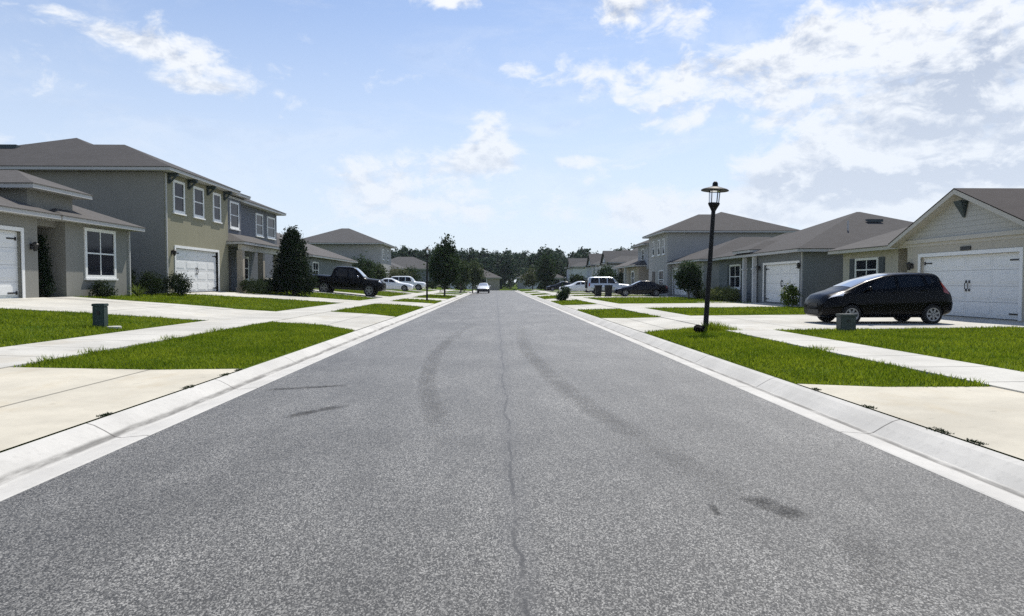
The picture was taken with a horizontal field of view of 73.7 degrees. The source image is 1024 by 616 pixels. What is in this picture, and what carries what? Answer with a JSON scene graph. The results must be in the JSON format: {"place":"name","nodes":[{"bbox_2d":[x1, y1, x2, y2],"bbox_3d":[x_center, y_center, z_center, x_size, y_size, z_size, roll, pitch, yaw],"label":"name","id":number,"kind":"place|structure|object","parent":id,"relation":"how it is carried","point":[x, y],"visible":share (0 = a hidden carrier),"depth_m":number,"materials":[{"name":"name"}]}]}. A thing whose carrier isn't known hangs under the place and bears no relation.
{"place":"outdoors","nodes":[
{"label":"outdoors","id":0,"kind":"place"},
{"bbox_2d":[0,367,242,450],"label":"driveway","id":1,"kind":"structure","parent":0,"point":[35,403],"depth_m":8.24,"materials":[{"name":"concrete"}]},
{"bbox_2d":[96,412,111,417],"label":"weed tuft","id":2,"kind":"object","parent":1,"relation":"on","point":[105,414],"visible":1,"depth_m":7.04,"materials":[{"name":"green plant"}]},
{"bbox_2d":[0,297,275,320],"bbox_3d":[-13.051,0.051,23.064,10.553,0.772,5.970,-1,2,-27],"label":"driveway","id":3,"kind":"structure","parent":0,"point":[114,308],"depth_m":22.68,"materials":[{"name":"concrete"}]},
{"bbox_2d":[0,289,451,368],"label":"sidewalk","id":4,"kind":"structure","parent":0,"point":[16,355],"depth_m":15.63,"materials":[{"name":"concrete"}]},
{"bbox_2d":[187,292,357,302],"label":"driveway","id":5,"kind":"structure","parent":0,"point":[235,294],"depth_m":39.67,"materials":[{"name":"concrete"}]},
{"bbox_2d":[273,312,393,330],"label":"driveway","id":6,"kind":"structure","parent":0,"point":[355,321],"depth_m":24.13,"materials":[{"name":"concrete"}]},
{"bbox_2d":[313,289,387,297],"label":"driveway","id":7,"kind":"structure","parent":0,"point":[346,293],"depth_m":55.04,"materials":[{"name":"concrete"}]},
{"bbox_2d":[311,266,385,296],"bbox_3d":[-13.130,-2.172,54.861,5.814,2.320,2.283,3,2,-1],"label":"pickup truck","id":8,"kind":"object","parent":7,"relation":"on","point":[347,278],"visible":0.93,"depth_m":53.96,"materials":[{"name":"black paint"}]},
{"bbox_2d":[385,290,413,293],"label":"driveway","id":9,"kind":"structure","parent":0,"point":[399,291],"depth_m":75.92,"materials":[{"name":"concrete"}]},
{"bbox_2d":[381,278,413,290],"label":"sedan","id":10,"kind":"object","parent":9,"relation":"on","point":[391,283],"visible":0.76,"depth_m":74.85,"materials":[{"name":"white paint"}]},
{"bbox_2d":[377,301,431,306],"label":"driveway","id":11,"kind":"structure","parent":0,"point":[412,303],"depth_m":42.92,"materials":[{"name":"concrete"}]},
{"bbox_2d":[406,297,446,300],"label":"driveway","id":12,"kind":"structure","parent":0,"point":[437,299],"depth_m":55.55,"materials":[{"name":"concrete"}]},
{"bbox_2d":[0,290,1023,615],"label":"road","id":13,"kind":"structure","parent":0,"point":[502,452],"depth_m":4.50,"materials":[{"name":"grey asphalt"}]},
{"bbox_2d":[477,283,489,292],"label":"sedan","id":14,"kind":"object","parent":13,"relation":"on","point":[483,287],"visible":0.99,"depth_m":95.33,"materials":[{"name":"white paint"}]},
{"bbox_2d":[0,283,1023,511],"bbox_3d":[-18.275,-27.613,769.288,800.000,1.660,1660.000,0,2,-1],"label":"ground","id":15,"kind":"structure","parent":0,"point":[505,288],"depth_m":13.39,"materials":[{"name":"green plant"}]},
{"bbox_2d":[37,231,55,297],"bbox_3d":[-17.082,-1.502,24.673,1.015,2.539,0.959,-1,3,-35],"label":"columnar shrub","id":16,"kind":"object","parent":15,"relation":"on","point":[44,270],"visible":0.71,"depth_m":24.68,"materials":[{"name":"green plant"}]},
{"bbox_2d":[0,170,145,298],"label":"house","id":17,"kind":"structure","parent":15,"relation":"on","point":[88,248],"depth_m":25.38,"materials":[{"name":"grey paint"}]},
{"bbox_2d":[0,225,25,298],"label":"garage door","id":18,"kind":"structure","parent":17,"relation":"in","point":[8,239],"depth_m":22.66,"materials":[{"name":"white paint"}]},
{"bbox_2d":[84,227,118,279],"bbox_3d":[-16.624,-2.154,27.628,0.115,2.050,2.250,0,2,-1],"label":"window","id":19,"kind":"structure","parent":17,"relation":"in","point":[99,244],"depth_m":27.56,"materials":[{"name":"glass"}]},
{"bbox_2d":[91,303,108,327],"bbox_3d":[-10.360,0.212,17.176,0.300,0.650,0.285,0,2,-9],"label":"utility box","id":20,"kind":"object","parent":15,"relation":"on","point":[100,314],"visible":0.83,"depth_m":17.06,"materials":[{"name":"green metal"}]},
{"bbox_2d":[88,279,117,296],"bbox_3d":[-16.145,-0.857,26.980,1.117,0.945,1.018,-2,3,-39],"label":"shrub","id":21,"kind":"object","parent":15,"relation":"on","point":[102,291],"visible":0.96,"depth_m":26.86,"materials":[{"name":"green plant"}]},
{"bbox_2d":[131,268,140,293],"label":"shrub","id":22,"kind":"object","parent":15,"relation":"on","point":[133,278],"visible":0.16,"depth_m":31.38,"materials":[{"name":"green plant"}]},
{"bbox_2d":[130,283,145,295],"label":"spiky plant","id":23,"kind":"object","parent":15,"relation":"on","point":[135,290],"visible":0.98,"depth_m":29.43,"materials":[{"name":"green plant"}]},
{"bbox_2d":[48,297,232,309],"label":"footpath","id":24,"kind":"structure","parent":15,"relation":"on","point":[124,301],"depth_m":25.77,"materials":[{"name":"concrete"}]},
{"bbox_2d":[0,138,285,293],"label":"house","id":25,"kind":"structure","parent":15,"relation":"on","point":[207,234],"depth_m":34.62,"materials":[{"name":"grey paint"}]},
{"bbox_2d":[172,180,186,215],"bbox_3d":[-16.768,-5.546,34.406,0.115,1.690,1.350,0,2,-1],"label":"window","id":26,"kind":"structure","parent":25,"relation":"in","point":[178,188],"depth_m":34.39,"materials":[{"name":"grey glass"}]},
{"bbox_2d":[174,245,219,292],"bbox_3d":[-16.927,-2.033,36.709,0.200,2.400,5.460,0,2,-1],"label":"garage door","id":27,"kind":"structure","parent":25,"relation":"in","point":[196,268],"depth_m":36.94,"materials":[{"name":"white paint"}]},
{"bbox_2d":[192,186,205,219],"bbox_3d":[-16.822,-5.629,36.679,0.115,1.690,1.400,0,2,-1],"label":"window","id":28,"kind":"structure","parent":25,"relation":"in","point":[198,193],"depth_m":36.70,"materials":[{"name":"grey glass"}]},
{"bbox_2d":[212,192,222,223],"bbox_3d":[-16.879,-5.718,39.076,0.115,1.690,1.200,0,2,-1],"label":"window","id":29,"kind":"structure","parent":25,"relation":"in","point":[216,198],"depth_m":39.07,"materials":[{"name":"grey glass"}]},
{"bbox_2d":[228,258,230,290],"bbox_3d":[-18.007,-2.123,43.236,0.050,2.100,1.000,0,2,-1],"label":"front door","id":30,"kind":"structure","parent":25,"relation":"in","point":[229,259],"depth_m":43.47,"materials":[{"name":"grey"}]},
{"bbox_2d":[229,200,240,230],"bbox_3d":[-17.494,-5.804,43.062,0.115,1.770,1.600,0,2,-1],"label":"window","id":31,"kind":"structure","parent":25,"relation":"in","point":[233,206],"depth_m":43.02,"materials":[{"name":"grey glass"}]},
{"bbox_2d":[245,257,249,280],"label":"window","id":32,"kind":"structure","parent":25,"relation":"in","point":[246,258],"depth_m":46.64,"materials":[{"name":"glass"}]},
{"bbox_2d":[255,213,263,237],"bbox_3d":[-18.136,-5.925,49.049,0.115,1.670,1.600,0,2,-1],"label":"window","id":33,"kind":"structure","parent":25,"relation":"in","point":[258,217],"depth_m":48.96,"materials":[{"name":"grey glass"}]},
{"bbox_2d":[267,216,275,239],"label":"window","id":34,"kind":"structure","parent":25,"relation":"in","point":[270,221],"depth_m":51.53,"materials":[{"name":"grey glass"}]},
{"bbox_2d":[135,271,169,294],"bbox_3d":[-16.642,-1.214,31.423,1.286,1.262,1.771,0,2,-1],"label":"shrub","id":35,"kind":"object","parent":15,"relation":"on","point":[146,281],"visible":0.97,"depth_m":31.23,"materials":[{"name":"green plant"}]},
{"bbox_2d":[162,270,192,294],"bbox_3d":[-15.970,-1.198,32.590,1.406,1.230,1.949,0,2,-1],"label":"shrub","id":36,"kind":"object","parent":15,"relation":"on","point":[181,285],"visible":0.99,"depth_m":32.31,"materials":[{"name":"green plant"}]},
{"bbox_2d":[0,290,475,500],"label":"kerb","id":37,"kind":"structure","parent":15,"relation":"on","point":[30,465],"depth_m":7.29,"materials":[{"name":"concrete"}]},
{"bbox_2d":[238,276,269,293],"bbox_3d":[-15.365,-1.341,40.600,1.731,1.081,1.667,1,2,23],"label":"shrub","id":38,"kind":"object","parent":15,"relation":"on","point":[257,286],"visible":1,"depth_m":40.38,"materials":[{"name":"green plant"}]},
{"bbox_2d":[248,276,273,293],"bbox_3d":[-15.442,-1.421,42.185,1.799,1.128,1.711,1,3,33],"label":"shrub","id":39,"kind":"object","parent":15,"relation":"on","point":[267,286],"visible":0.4,"depth_m":42.02,"materials":[{"name":"green plant"}]},
{"bbox_2d":[268,225,323,295],"bbox_3d":[-13.783,-2.973,43.636,3.426,4.672,3.301,0,2,-1],"label":"conifer tree","id":40,"kind":"object","parent":15,"relation":"on","point":[292,274],"visible":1,"depth_m":43.03,"materials":[{"name":"green plant"}]},
{"bbox_2d":[277,233,357,288],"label":"house","id":41,"kind":"structure","parent":15,"relation":"on","point":[324,262],"depth_m":66.46,"materials":[{"name":"paint"}]},
{"bbox_2d":[312,262,318,273],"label":"window","id":42,"kind":"structure","parent":41,"relation":"in","point":[315,265],"depth_m":62.09,"materials":[{"name":"white paint"}]},
{"bbox_2d":[303,228,396,277],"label":"house","id":43,"kind":"structure","parent":15,"relation":"on","point":[347,242],"depth_m":94.95,"materials":[{"name":"paint"}]},
{"bbox_2d":[347,251,378,278],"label":"yard tree","id":44,"kind":"object","parent":15,"relation":"on","point":[365,268],"visible":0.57,"depth_m":82.65,"materials":[{"name":"green plant"}]},
{"bbox_2d":[366,258,390,279],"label":"yard tree","id":45,"kind":"object","parent":15,"relation":"on","point":[381,270],"visible":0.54,"depth_m":86.06,"materials":[{"name":"green plant"}]},
{"bbox_2d":[391,262,406,271],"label":"house","id":46,"kind":"structure","parent":15,"relation":"on","point":[395,265],"depth_m":111.42,"materials":[{"name":"beige paint"}]},
{"bbox_2d":[389,264,415,277],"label":"yard tree","id":47,"kind":"object","parent":15,"relation":"on","point":[399,272],"visible":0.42,"depth_m":102.96,"materials":[{"name":"green plant"}]},
{"bbox_2d":[403,265,423,280],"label":"yard tree","id":48,"kind":"object","parent":15,"relation":"on","point":[418,276],"visible":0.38,"depth_m":117.06,"materials":[{"name":"green plant"}]},
{"bbox_2d":[391,257,438,286],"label":"house","id":49,"kind":"structure","parent":15,"relation":"on","point":[411,262],"depth_m":146.26,"materials":[{"name":"paint"}]},
{"bbox_2d":[423,247,430,299],"bbox_3d":[-6.285,-2.473,50.508,0.730,4.100,0.730,0,2,-1],"label":"lamp post","id":50,"kind":"object","parent":15,"relation":"on","point":[427,252],"visible":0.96,"depth_m":50.45,"materials":[{"name":"black metal"}]},
{"bbox_2d":[425,281,437,288],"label":"shrub","id":51,"kind":"object","parent":15,"relation":"on","point":[430,285],"visible":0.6,"depth_m":109.27,"materials":[{"name":"green plant"}]},
{"bbox_2d":[421,233,465,295],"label":"street tree","id":52,"kind":"object","parent":15,"relation":"on","point":[444,271],"visible":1,"depth_m":66.13,"materials":[{"name":"green plant"}]},
{"bbox_2d":[452,258,473,292],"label":"street tree","id":53,"kind":"object","parent":15,"relation":"on","point":[465,273],"visible":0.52,"depth_m":91.39,"materials":[{"name":"green plant"}]},
{"bbox_2d":[442,268,501,289],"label":"house","id":54,"kind":"structure","parent":15,"relation":"on","point":[492,280],"depth_m":142.84,"materials":[{"name":"beige paint"}]},
{"bbox_2d":[462,258,489,292],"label":"street tree","id":55,"kind":"object","parent":15,"relation":"on","point":[477,275],"visible":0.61,"depth_m":102.91,"materials":[{"name":"green plant"}]},
{"bbox_2d":[391,243,634,288],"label":"wood","id":56,"kind":"object","parent":15,"relation":"on","point":[508,266],"visible":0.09,"depth_m":176.17,"materials":[{"name":"green plant"}]},
{"bbox_2d":[520,265,538,289],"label":"street tree","id":57,"kind":"object","parent":15,"relation":"on","point":[528,277],"visible":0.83,"depth_m":120.14,"materials":[{"name":"green plant"}]},
{"bbox_2d":[515,270,565,288],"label":"house","id":58,"kind":"structure","parent":15,"relation":"on","point":[559,278],"depth_m":146.05,"materials":[{"name":"paint"}]},
{"bbox_2d":[532,251,560,290],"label":"street tree","id":59,"kind":"object","parent":15,"relation":"on","point":[544,271],"visible":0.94,"depth_m":111.54,"materials":[{"name":"green plant"}]},
{"bbox_2d":[542,281,554,290],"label":"shrub","id":60,"kind":"object","parent":15,"relation":"on","point":[547,284],"visible":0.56,"depth_m":109.94,"materials":[{"name":"green plant"}]},
{"bbox_2d":[554,283,570,300],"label":"shrub","id":61,"kind":"object","parent":15,"relation":"on","point":[563,294],"visible":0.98,"depth_m":50.42,"materials":[{"name":"green plant"}]},
{"bbox_2d":[564,258,586,281],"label":"house","id":62,"kind":"structure","parent":15,"relation":"on","point":[574,266],"depth_m":138.59,"materials":[{"name":"white paint"}]},
{"bbox_2d":[569,273,586,282],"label":"yard tree","id":63,"kind":"object","parent":15,"relation":"on","point":[575,278],"visible":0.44,"depth_m":117.67,"materials":[{"name":"green plant"}]},
{"bbox_2d":[592,262,616,278],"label":"yard tree","id":64,"kind":"object","parent":15,"relation":"on","point":[608,272],"visible":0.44,"depth_m":91.66,"materials":[{"name":"green plant"}]},
{"bbox_2d":[582,249,628,279],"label":"house","id":65,"kind":"structure","parent":15,"relation":"on","point":[590,266],"depth_m":112.50,"materials":[{"name":"white paint"}]},
{"bbox_2d":[595,248,637,291],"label":"house","id":66,"kind":"structure","parent":15,"relation":"on","point":[613,258],"depth_m":96.93,"materials":[{"name":"white paint"}]},
{"bbox_2d":[614,269,623,283],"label":"yard tree","id":67,"kind":"object","parent":15,"relation":"on","point":[620,277],"visible":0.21,"depth_m":85.75,"materials":[{"name":"green plant"}]},
{"bbox_2d":[611,240,648,284],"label":"house","id":68,"kind":"structure","parent":15,"relation":"on","point":[635,270],"depth_m":78.19,"materials":[{"name":"beige paint"}]},
{"bbox_2d":[631,271,634,283],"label":"window","id":69,"kind":"structure","parent":68,"relation":"in","point":[632,272],"depth_m":79.88,"materials":[{"name":"white paint"}]},
{"bbox_2d":[669,260,704,298],"bbox_3d":[13.280,-2.154,51.849,2.726,3.188,2.642,0,2,-1],"label":"yard tree","id":70,"kind":"object","parent":15,"relation":"on","point":[689,275],"visible":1,"depth_m":51.43,"materials":[{"name":"green plant"}]},
{"bbox_2d":[691,291,703,298],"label":"shrub","id":71,"kind":"object","parent":15,"relation":"on","point":[696,296],"visible":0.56,"depth_m":52.40,"materials":[{"name":"green plant"}]},
{"bbox_2d":[693,324,704,332],"bbox_3d":[4.887,0.559,17.840,0.297,0.260,0.292,0,2,-1],"label":"rock","id":72,"kind":"object","parent":15,"relation":"on","point":[698,328],"visible":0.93,"depth_m":17.78,"materials":[{"name":"black stone"}]},
{"bbox_2d":[699,286,713,299],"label":"shrub","id":73,"kind":"object","parent":15,"relation":"on","point":[703,295],"visible":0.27,"depth_m":49.53,"materials":[{"name":"green plant"}]},
{"bbox_2d":[701,181,728,327],"bbox_3d":[5.356,-1.349,18.445,0.730,4.130,0.730,3,2,-1],"label":"lamp post","id":74,"kind":"object","parent":15,"relation":"on","point":[714,190],"visible":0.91,"depth_m":18.39,"materials":[{"name":"black painted metal"},{"name":"glass"}]},
{"bbox_2d":[710,285,724,299],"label":"shrub","id":75,"kind":"object","parent":15,"relation":"on","point":[713,294],"visible":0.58,"depth_m":46.90,"materials":[{"name":"green plant"}]},
{"bbox_2d":[642,212,798,297],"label":"house","id":76,"kind":"structure","parent":15,"relation":"on","point":[671,246],"depth_m":63.46,"materials":[{"name":"paint"}]},
{"bbox_2d":[651,241,654,256],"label":"window","id":77,"kind":"structure","parent":76,"relation":"in","point":[653,243],"depth_m":69.24,"materials":[{"name":"white glass"}]},
{"bbox_2d":[659,270,663,284],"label":"window","id":78,"kind":"structure","parent":76,"relation":"in","point":[661,272],"depth_m":65.90,"materials":[{"name":"white paint"}]},
{"bbox_2d":[662,238,664,254],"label":"window","id":79,"kind":"structure","parent":76,"relation":"in","point":[663,240],"depth_m":65.10,"materials":[{"name":"white glass"}]},
{"bbox_2d":[672,268,686,294],"bbox_3d":[15.027,-2.355,60.928,0.200,2.440,4.660,0,2,-1],"label":"garage door","id":80,"kind":"structure","parent":76,"relation":"in","point":[676,292],"depth_m":62.08,"materials":[{"name":"white paint"}]},
{"bbox_2d":[717,285,741,301],"bbox_3d":[14.224,-0.950,44.672,1.417,1.178,2.915,0,2,-1],"label":"shrub","id":81,"kind":"object","parent":15,"relation":"on","point":[729,294],"visible":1,"depth_m":44.22,"materials":[{"name":"green plant"}]},
{"bbox_2d":[516,290,1023,510],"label":"kerb","id":82,"kind":"structure","parent":15,"relation":"on","point":[993,474],"depth_m":6.96,"materials":[{"name":"concrete"}]},
{"bbox_2d":[778,282,802,306],"bbox_3d":[14.340,-0.716,35.296,1.111,1.382,1.383,0,2,-1],"label":"shrub","id":83,"kind":"object","parent":15,"relation":"on","point":[787,297],"visible":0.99,"depth_m":35.06,"materials":[{"name":"green plant"}]},
{"bbox_2d":[712,212,912,305],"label":"house","id":84,"kind":"structure","parent":15,"relation":"on","point":[802,260],"depth_m":38.78,"materials":[{"name":"paint"}]},
{"bbox_2d":[729,264,740,289],"bbox_3d":[15.256,-2.113,46.754,0.115,1.720,2.250,0,2,-1],"label":"window","id":85,"kind":"structure","parent":84,"relation":"in","point":[734,270],"depth_m":46.70,"materials":[{"name":"white paint"}]},
{"bbox_2d":[762,260,799,303],"bbox_3d":[15.162,-1.426,38.419,0.200,2.340,4.910,0,2,-1],"label":"garage door","id":86,"kind":"structure","parent":84,"relation":"in","point":[783,272],"depth_m":38.89,"materials":[{"name":"white paint"}]},
{"bbox_2d":[836,314,856,330],"bbox_3d":[8.729,0.403,17.837,0.410,0.500,0.365,0,2,5],"label":"utility box","id":87,"kind":"object","parent":15,"relation":"on","point":[846,322],"visible":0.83,"depth_m":17.68,"materials":[{"name":"green metal"}]},
{"bbox_2d":[827,188,1023,321],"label":"house","id":88,"kind":"structure","parent":15,"relation":"on","point":[965,246],"depth_m":23.48,"materials":[{"name":"beige paint"}]},
{"bbox_2d":[854,257,878,277],"bbox_3d":[15.936,-1.468,30.754,0.115,1.570,2.000,0,2,-1],"label":"window","id":89,"kind":"structure","parent":88,"relation":"in","point":[863,266],"depth_m":30.72,"materials":[{"name":"white paint"}]},
{"bbox_2d":[918,247,1023,320],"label":"garage door","id":90,"kind":"structure","parent":88,"relation":"in","point":[981,284],"depth_m":22.87,"materials":[{"name":"white paint"}]},
{"bbox_2d":[0,0,1023,281],"label":"sky","id":91,"kind":"structure","parent":0,"point":[518,126],"materials":[{"name":"blue"}]},
{"bbox_2d":[546,281,571,290],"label":"sedan","id":92,"kind":"object","parent":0,"point":[554,287],"visible":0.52,"depth_m":102.35,"materials":[{"name":"black paint"}]},
{"bbox_2d":[563,304,617,309],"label":"driveway","id":93,"kind":"structure","parent":0,"point":[589,306],"depth_m":37.16,"materials":[{"name":"concrete"}]},
{"bbox_2d":[568,294,644,294],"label":"driveway","id":94,"kind":"structure","parent":0,"point":[601,294],"depth_m":72.17,"materials":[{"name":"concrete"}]},
{"bbox_2d":[585,277,628,293],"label":"off road vehicle","id":95,"kind":"object","parent":94,"relation":"on","point":[590,282],"visible":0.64,"depth_m":71.60,"materials":[{"name":"white paint"}]},
{"bbox_2d":[577,296,677,297],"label":"driveway","id":96,"kind":"structure","parent":0,"point":[624,296],"depth_m":61.29,"materials":[{"name":"concrete"}]},
{"bbox_2d":[594,285,601,295],"bbox_3d":[7.787,-1.544,61.712,0.640,1.060,0.790,0,2,-1],"label":"wheelie bin","id":97,"kind":"object","parent":96,"relation":"on","point":[598,290],"visible":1,"depth_m":61.38,"materials":[{"name":"black plastic"}]},
{"bbox_2d":[604,285,612,296],"bbox_3d":[8.649,-1.528,61.233,0.640,1.060,0.790,0,2,-1],"label":"wheelie bin","id":98,"kind":"object","parent":96,"relation":"on","point":[608,290],"visible":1,"depth_m":60.91,"materials":[{"name":"black plastic"}]},
{"bbox_2d":[613,280,667,295],"bbox_3d":[11.647,-1.792,61.946,4.764,1.461,2.085,0,2,2],"label":"sedan","id":99,"kind":"object","parent":96,"relation":"on","point":[651,288],"visible":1,"depth_m":61.12,"materials":[{"name":"black paint"}]},
{"bbox_2d":[601,317,694,332],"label":"driveway","id":100,"kind":"structure","parent":0,"point":[648,324],"depth_m":21.95,"materials":[{"name":"concrete"}]},
{"bbox_2d":[624,303,803,307],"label":"driveway","id":101,"kind":"structure","parent":0,"point":[673,305],"depth_m":37.26,"materials":[{"name":"concrete"}]},
{"bbox_2d":[532,290,1023,392],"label":"sidewalk","id":102,"kind":"structure","parent":0,"point":[1006,379],"depth_m":11.81,"materials":[{"name":"concrete"}]},
{"bbox_2d":[695,315,1023,329],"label":"driveway","id":103,"kind":"structure","parent":0,"point":[786,322],"depth_m":21.09,"materials":[{"name":"concrete"}]},
{"bbox_2d":[804,272,952,323],"bbox_3d":[11.185,-0.316,21.024,3.894,1.564,2.041,0,2,-1],"label":"hatchback","id":104,"kind":"object","parent":103,"relation":"on","point":[926,298],"visible":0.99,"depth_m":20.25,"materials":[{"name":"black paint"}]},
{"bbox_2d":[797,384,1023,458],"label":"driveway","id":105,"kind":"structure","parent":0,"point":[993,417],"depth_m":7.23,"materials":[{"name":"concrete"}]},
{"bbox_2d":[926,426,954,434],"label":"weed tuft","id":106,"kind":"object","parent":105,"relation":"on","point":[939,430],"visible":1,"depth_m":6.30,"materials":[{"name":"green plant"}]},
{"bbox_2d":[964,438,988,445],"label":"weed tuft","id":107,"kind":"object","parent":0,"point":[975,441],"visible":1,"depth_m":5.83,"materials":[{"name":"green plant"}]},
{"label":"driveway","id":108,"kind":"structure","parent":0,"visible":0},
{"bbox_2d":[391,276,425,289],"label":"parked car","id":109,"kind":"object","parent":108,"relation":"on","point":[412,281],"visible":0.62,"depth_m":89.04,"materials":[{"name":"white paint"}]},
{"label":"driveway","id":110,"kind":"structure","parent":0,"visible":0},
{"bbox_2d":[559,281,590,292],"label":"sedan","id":111,"kind":"object","parent":110,"relation":"on","point":[578,286],"visible":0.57,"depth_m":86.35,"materials":[{"name":"white paint"}]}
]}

